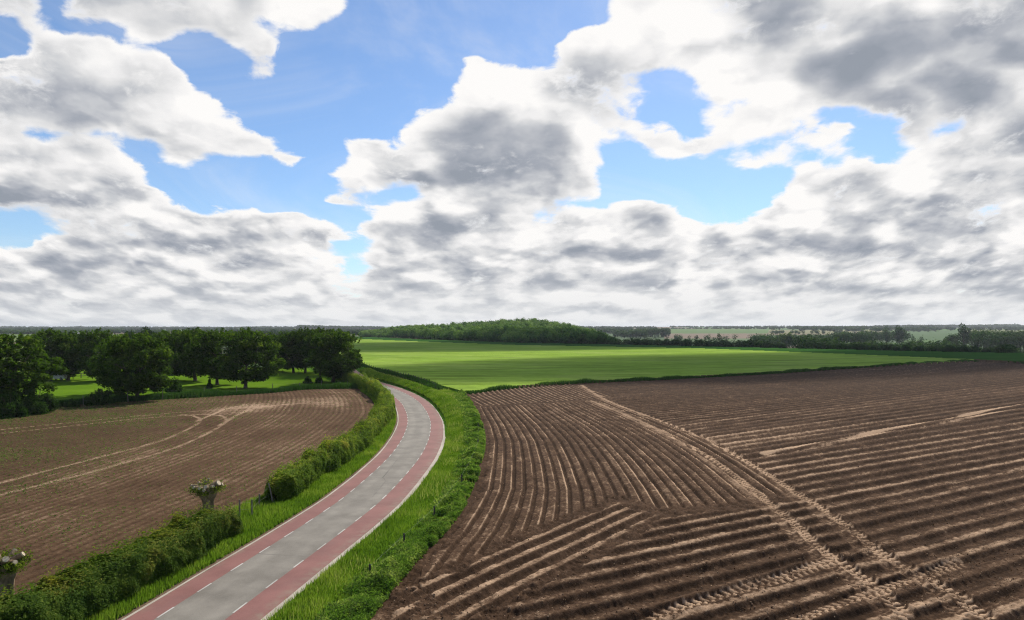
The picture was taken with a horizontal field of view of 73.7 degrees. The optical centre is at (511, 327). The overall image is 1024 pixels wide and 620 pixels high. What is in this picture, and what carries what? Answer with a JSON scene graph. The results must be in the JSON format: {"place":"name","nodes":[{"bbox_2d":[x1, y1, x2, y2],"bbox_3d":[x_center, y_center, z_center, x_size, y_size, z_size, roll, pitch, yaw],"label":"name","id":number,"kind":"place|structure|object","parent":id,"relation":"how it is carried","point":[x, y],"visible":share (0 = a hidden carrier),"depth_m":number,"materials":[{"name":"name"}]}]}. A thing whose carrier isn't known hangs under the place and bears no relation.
{"place":"outdoors","nodes":[
{"label":"outdoors","id":0,"kind":"place"},
{"bbox_2d":[18,367,333,400],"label":"pasture","id":1,"kind":"structure","parent":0,"point":[77,386],"depth_m":147.35,"materials":[{"name":"green plant"}]},
{"bbox_2d":[0,332,71,398],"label":"orchard tree","id":2,"kind":"object","parent":1,"relation":"on","point":[12,379],"visible":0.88,"depth_m":95.93,"materials":[{"name":"green plant"}]},
{"bbox_2d":[23,327,73,380],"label":"orchard tree","id":3,"kind":"object","parent":1,"relation":"on","point":[42,334],"visible":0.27,"depth_m":153.20,"materials":[{"name":"green plant"}]},
{"bbox_2d":[53,374,66,379],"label":"parked car","id":4,"kind":"object","parent":1,"relation":"on","point":[61,377],"visible":0.48,"depth_m":156.60,"materials":[{"name":"white paint"}]},
{"bbox_2d":[43,330,89,379],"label":"orchard tree","id":5,"kind":"object","parent":1,"relation":"on","point":[59,345],"visible":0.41,"depth_m":153.33,"materials":[{"name":"green plant"}]},
{"bbox_2d":[63,327,123,378],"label":"orchard tree","id":6,"kind":"object","parent":1,"relation":"on","point":[88,341],"visible":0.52,"depth_m":152.00,"materials":[{"name":"green plant"}]},
{"bbox_2d":[84,388,115,405],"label":"shrub","id":7,"kind":"object","parent":1,"relation":"on","point":[100,397],"visible":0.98,"depth_m":106.55,"materials":[{"name":"green plant"}]},
{"bbox_2d":[86,337,136,388],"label":"orchard tree","id":8,"kind":"object","parent":1,"relation":"on","point":[100,372],"visible":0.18,"depth_m":122.88,"materials":[{"name":"green plant"}]},
{"bbox_2d":[87,330,173,395],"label":"orchard tree","id":9,"kind":"object","parent":1,"relation":"on","point":[142,370],"visible":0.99,"depth_m":111.81,"materials":[{"name":"green plant"}]},
{"bbox_2d":[146,329,179,365],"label":"orchard tree","id":10,"kind":"object","parent":1,"relation":"on","point":[166,334],"visible":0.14,"depth_m":177.36,"materials":[{"name":"green plant"}]},
{"bbox_2d":[165,377,182,392],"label":"shrub","id":11,"kind":"object","parent":1,"relation":"on","point":[176,386],"visible":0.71,"depth_m":120.58,"materials":[{"name":"green plant"}]},
{"bbox_2d":[166,327,222,380],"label":"orchard tree","id":12,"kind":"object","parent":1,"relation":"on","point":[175,343],"visible":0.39,"depth_m":151.51,"materials":[{"name":"green plant"}]},
{"bbox_2d":[67,381,347,405],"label":"wire fence","id":13,"kind":"object","parent":1,"relation":"on","point":[204,389],"visible":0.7,"depth_m":114.16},
{"bbox_2d":[206,378,212,388],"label":"shrub","id":14,"kind":"object","parent":1,"relation":"on","point":[209,385],"visible":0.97,"depth_m":134.49,"materials":[{"name":"green plant"}]},
{"bbox_2d":[177,327,244,384],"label":"orchard tree","id":15,"kind":"object","parent":1,"relation":"on","point":[210,339],"visible":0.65,"depth_m":139.93,"materials":[{"name":"green plant"}]},
{"bbox_2d":[202,326,285,387],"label":"orchard tree","id":16,"kind":"object","parent":1,"relation":"on","point":[243,351],"visible":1,"depth_m":134.78,"materials":[{"name":"green plant"}]},
{"bbox_2d":[254,333,286,368],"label":"orchard tree","id":17,"kind":"object","parent":1,"relation":"on","point":[261,351],"visible":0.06,"depth_m":187.72,"materials":[{"name":"green plant"}]},
{"bbox_2d":[270,330,303,372],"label":"orchard tree","id":18,"kind":"object","parent":1,"relation":"on","point":[284,341],"visible":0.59,"depth_m":179.83,"materials":[{"name":"green plant"}]},
{"bbox_2d":[277,326,316,372],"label":"orchard tree","id":19,"kind":"object","parent":1,"relation":"on","point":[303,366],"visible":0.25,"depth_m":180.58,"materials":[{"name":"green plant"}]},
{"bbox_2d":[302,376,312,383],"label":"shrub","id":20,"kind":"object","parent":1,"relation":"on","point":[308,380],"visible":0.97,"depth_m":147.26,"materials":[{"name":"green plant"}]},
{"bbox_2d":[315,376,322,383],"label":"shrub","id":21,"kind":"object","parent":1,"relation":"on","point":[318,380],"visible":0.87,"depth_m":147.41,"materials":[{"name":"green plant"}]},
{"bbox_2d":[301,326,337,374],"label":"orchard tree","id":22,"kind":"object","parent":1,"relation":"on","point":[307,346],"visible":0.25,"depth_m":171.57,"materials":[{"name":"green plant"}]},
{"bbox_2d":[302,328,363,381],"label":"orchard tree","id":23,"kind":"object","parent":1,"relation":"on","point":[330,360],"visible":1,"depth_m":147.04,"materials":[{"name":"green plant"}]},
{"bbox_2d":[0,388,373,593],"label":"tilled field","id":24,"kind":"structure","parent":0,"point":[329,422],"depth_m":61.75,"materials":[{"name":"soil"}]},
{"bbox_2d":[0,392,28,418],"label":"shrub","id":25,"kind":"object","parent":24,"relation":"on","point":[11,407],"visible":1,"depth_m":91.39,"materials":[{"name":"green plant"}]},
{"bbox_2d":[15,384,59,414],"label":"shrub","id":26,"kind":"object","parent":24,"relation":"on","point":[44,403],"visible":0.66,"depth_m":94.97,"materials":[{"name":"green plant"}]},
{"bbox_2d":[64,398,79,406],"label":"shrub","id":27,"kind":"object","parent":24,"relation":"on","point":[71,402],"visible":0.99,"depth_m":103.45,"materials":[{"name":"green plant"}]},
{"bbox_2d":[0,391,369,564],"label":"seedlings","id":28,"kind":"object","parent":24,"relation":"on","point":[61,419],"visible":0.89,"depth_m":66.31,"materials":[{"name":"green plant"}]},
{"bbox_2d":[115,408,397,619],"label":"dirt shoulder","id":29,"kind":"object","parent":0,"point":[183,581],"visible":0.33,"depth_m":37.19},
{"bbox_2d":[85,365,489,619],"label":"grass verge","id":30,"kind":"object","parent":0,"point":[416,393],"depth_m":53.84,"materials":[{"name":"green plant"}]},
{"bbox_2d":[0,546,34,595],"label":"pollard tree","id":31,"kind":"object","parent":30,"relation":"on","point":[12,562],"visible":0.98,"depth_m":27.65,"materials":[{"name":"green plant"}]},
{"bbox_2d":[186,476,227,509],"bbox_3d":[-18.471,10.614,41.078,2.469,3.172,2.380,0,0,0],"label":"pollard tree","id":32,"kind":"object","parent":30,"relation":"on","point":[206,491],"visible":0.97,"depth_m":40.90,"materials":[{"name":"green plant"}]},
{"bbox_2d":[239,483,272,514],"bbox_3d":[-16.609,11.468,44.724,0.613,1.686,4.268,0,0,4],"label":"wire fence","id":33,"kind":"object","parent":30,"relation":"on","point":[255,499],"visible":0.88,"depth_m":43.26,"materials":[{"name":"grey wood"}]},
{"bbox_2d":[264,370,395,502],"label":"hedge","id":34,"kind":"object","parent":30,"relation":"on","point":[309,467],"visible":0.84,"depth_m":59.53,"materials":[{"name":"green plant"}]},
{"bbox_2d":[364,362,433,382],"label":"wire fence","id":35,"kind":"object","parent":30,"relation":"on","point":[403,373],"visible":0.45,"depth_m":161.86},
{"bbox_2d":[314,389,485,619],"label":"weeds","id":36,"kind":"object","parent":30,"relation":"on","point":[366,600],"visible":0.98,"depth_m":37.29,"materials":[{"name":"green plant"}]},
{"bbox_2d":[369,393,478,572],"bbox_3d":[-5.404,11.673,74.327,3.970,1.259,84.255,0,0,-1],"label":"wire fence","id":37,"kind":"object","parent":30,"relation":"on","point":[421,519],"visible":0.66,"depth_m":42.86,"materials":[{"name":"wood"}]},
{"bbox_2d":[154,386,430,619],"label":"road","id":38,"kind":"structure","parent":0,"point":[225,596],"depth_m":38.72,"materials":[{"name":"grey asphalt"}]},
{"bbox_2d":[122,406,398,619],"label":"concrete road edge","id":39,"kind":"object","parent":38,"relation":"attached to","point":[263,535],"visible":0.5,"depth_m":38.70,"materials":[{"name":"grey concrete"}]},
{"bbox_2d":[125,398,407,619],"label":"red cycle lane","id":40,"kind":"structure","parent":38,"relation":"attached to","point":[162,605],"depth_m":38.44,"materials":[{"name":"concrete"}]},
{"bbox_2d":[156,389,430,617],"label":"road markings","id":41,"kind":"object","parent":38,"relation":"on","point":[293,531],"visible":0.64,"depth_m":37.45,"materials":[{"name":"white paint"}]},
{"bbox_2d":[225,371,442,619],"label":"red cycle lane","id":42,"kind":"structure","parent":38,"relation":"attached to","point":[265,602],"depth_m":39.08,"materials":[{"name":"red asphalt"}]},
{"bbox_2d":[261,372,445,619],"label":"concrete road edge","id":43,"kind":"object","parent":38,"relation":"attached to","point":[274,610],"visible":0.74,"depth_m":40.22,"materials":[{"name":"grey concrete"}]},
{"bbox_2d":[0,0,1023,326],"label":"sky","id":44,"kind":"structure","parent":0,"point":[201,163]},
{"bbox_2d":[3,326,1023,366],"bbox_3d":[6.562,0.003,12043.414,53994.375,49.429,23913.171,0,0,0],"label":"farmland","id":45,"kind":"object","parent":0,"point":[742,334],"visible":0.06,"depth_m":1602.02,"materials":[{"name":"green plant"}]},
{"bbox_2d":[0,328,175,333],"bbox_3d":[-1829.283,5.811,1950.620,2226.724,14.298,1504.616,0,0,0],"label":"thicket","id":46,"kind":"object","parent":45,"relation":"on","point":[33,331],"visible":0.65,"depth_m":1470.66,"materials":[{"name":"green plant"}]},
{"bbox_2d":[123,330,135,338],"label":"tree","id":47,"kind":"object","parent":45,"relation":"on","point":[130,333],"visible":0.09,"depth_m":298.10,"materials":[{"name":"green plant"}]},
{"bbox_2d":[138,326,152,335],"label":"tree","id":48,"kind":"object","parent":45,"relation":"on","point":[148,330],"visible":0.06,"depth_m":309.54,"materials":[{"name":"green plant"}]},
{"bbox_2d":[201,328,368,335],"bbox_3d":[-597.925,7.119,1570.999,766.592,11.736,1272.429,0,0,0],"label":"thicket","id":49,"kind":"object","parent":45,"relation":"on","point":[351,331],"visible":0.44,"depth_m":1810.38,"materials":[{"name":"green plant"}]},
{"bbox_2d":[612,327,670,337],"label":"thicket","id":50,"kind":"object","parent":45,"relation":"on","point":[645,332],"visible":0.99,"depth_m":1352.05,"materials":[{"name":"green plant"}]},
{"bbox_2d":[580,334,991,351],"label":"thicket","id":51,"kind":"object","parent":45,"relation":"on","point":[811,342],"visible":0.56,"depth_m":407.77,"materials":[{"name":"green plant"}]},
{"bbox_2d":[777,332,795,347],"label":"tree","id":52,"kind":"object","parent":45,"relation":"on","point":[787,338],"visible":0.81,"depth_m":736.10,"materials":[{"name":"green plant"}]},
{"bbox_2d":[590,326,1023,341],"bbox_3d":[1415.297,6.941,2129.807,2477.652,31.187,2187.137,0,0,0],"label":"thicket","id":53,"kind":"object","parent":45,"relation":"on","point":[846,328],"visible":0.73,"depth_m":2031.63,"materials":[{"name":"green plant"}]},
{"bbox_2d":[751,331,879,347],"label":"thicket","id":54,"kind":"object","parent":45,"relation":"on","point":[850,337],"visible":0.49,"depth_m":841.83,"materials":[{"name":"green plant"}]},
{"bbox_2d":[674,327,1023,352],"bbox_3d":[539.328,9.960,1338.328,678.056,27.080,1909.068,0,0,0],"label":"thicket","id":55,"kind":"object","parent":45,"relation":"on","point":[958,343],"visible":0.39,"depth_m":1142.93,"materials":[{"name":"green plant"}]},
{"bbox_2d":[881,326,890,341],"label":"tree","id":56,"kind":"object","parent":45,"relation":"on","point":[885,334],"visible":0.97,"depth_m":949.93,"materials":[{"name":"green plant"}]},
{"bbox_2d":[891,325,906,344],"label":"tree","id":57,"kind":"object","parent":45,"relation":"on","point":[899,332],"visible":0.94,"depth_m":936.67,"materials":[{"name":"green plant"}]},
{"bbox_2d":[944,334,959,343],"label":"tree","id":58,"kind":"object","parent":45,"relation":"on","point":[949,337],"visible":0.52,"depth_m":695.51,"materials":[{"name":"green plant"}]},
{"bbox_2d":[957,323,971,346],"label":"tree","id":59,"kind":"object","parent":45,"relation":"on","point":[964,335],"visible":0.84,"depth_m":719.06,"materials":[{"name":"green plant"}]},
{"bbox_2d":[968,329,1023,349],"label":"thicket","id":60,"kind":"object","parent":45,"relation":"on","point":[987,338],"visible":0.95,"depth_m":623.55,"materials":[{"name":"green plant"}]},
{"bbox_2d":[991,343,1017,352],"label":"field tree","id":61,"kind":"object","parent":45,"relation":"on","point":[1007,348],"visible":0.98,"depth_m":327.92,"materials":[{"name":"green plant"}]},
{"bbox_2d":[340,339,973,390],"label":"wheat field","id":62,"kind":"structure","parent":0,"point":[469,366],"depth_m":232.72,"materials":[{"name":"green plant"}]},
{"bbox_2d":[355,336,1023,360],"bbox_3d":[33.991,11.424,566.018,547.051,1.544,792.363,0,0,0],"label":"green crop field","id":63,"kind":"structure","parent":0,"point":[989,356],"depth_m":323.82,"materials":[{"name":"green plant"}]},
{"bbox_2d":[370,359,1023,619],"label":"ploughed field","id":64,"kind":"structure","parent":0,"point":[830,408],"depth_m":46.44,"materials":[{"name":"soil"}]},
{"bbox_3d":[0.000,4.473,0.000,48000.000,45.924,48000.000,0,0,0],"label":"ground","id":65,"kind":"structure","parent":0,"visible":0},
{"bbox_2d":[0,501,243,619],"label":"hedge","id":66,"kind":"object","parent":65,"relation":"on","point":[78,591],"visible":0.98,"depth_m":30.36,"materials":[{"name":"green plant"}]},
{"bbox_2d":[358,318,618,344],"bbox_3d":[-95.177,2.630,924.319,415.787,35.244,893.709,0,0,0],"label":"woodland","id":67,"kind":"object","parent":65,"relation":"on","point":[530,330],"visible":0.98,"depth_m":610.10,"materials":[{"name":"green plant"}]},
{"bbox_2d":[0,323,1023,330],"bbox_3d":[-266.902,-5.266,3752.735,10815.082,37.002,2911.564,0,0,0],"label":"woodland","id":68,"kind":"object","parent":65,"relation":"on","point":[170,328],"visible":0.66,"depth_m":3328.30,"materials":[{"name":"green plant"}]},
{"bbox_2d":[55,359,1023,406],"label":"rough grass","id":69,"kind":"structure","parent":65,"relation":"on","point":[203,393],"depth_m":134.37,"materials":[{"name":"green plant"}]}
]}

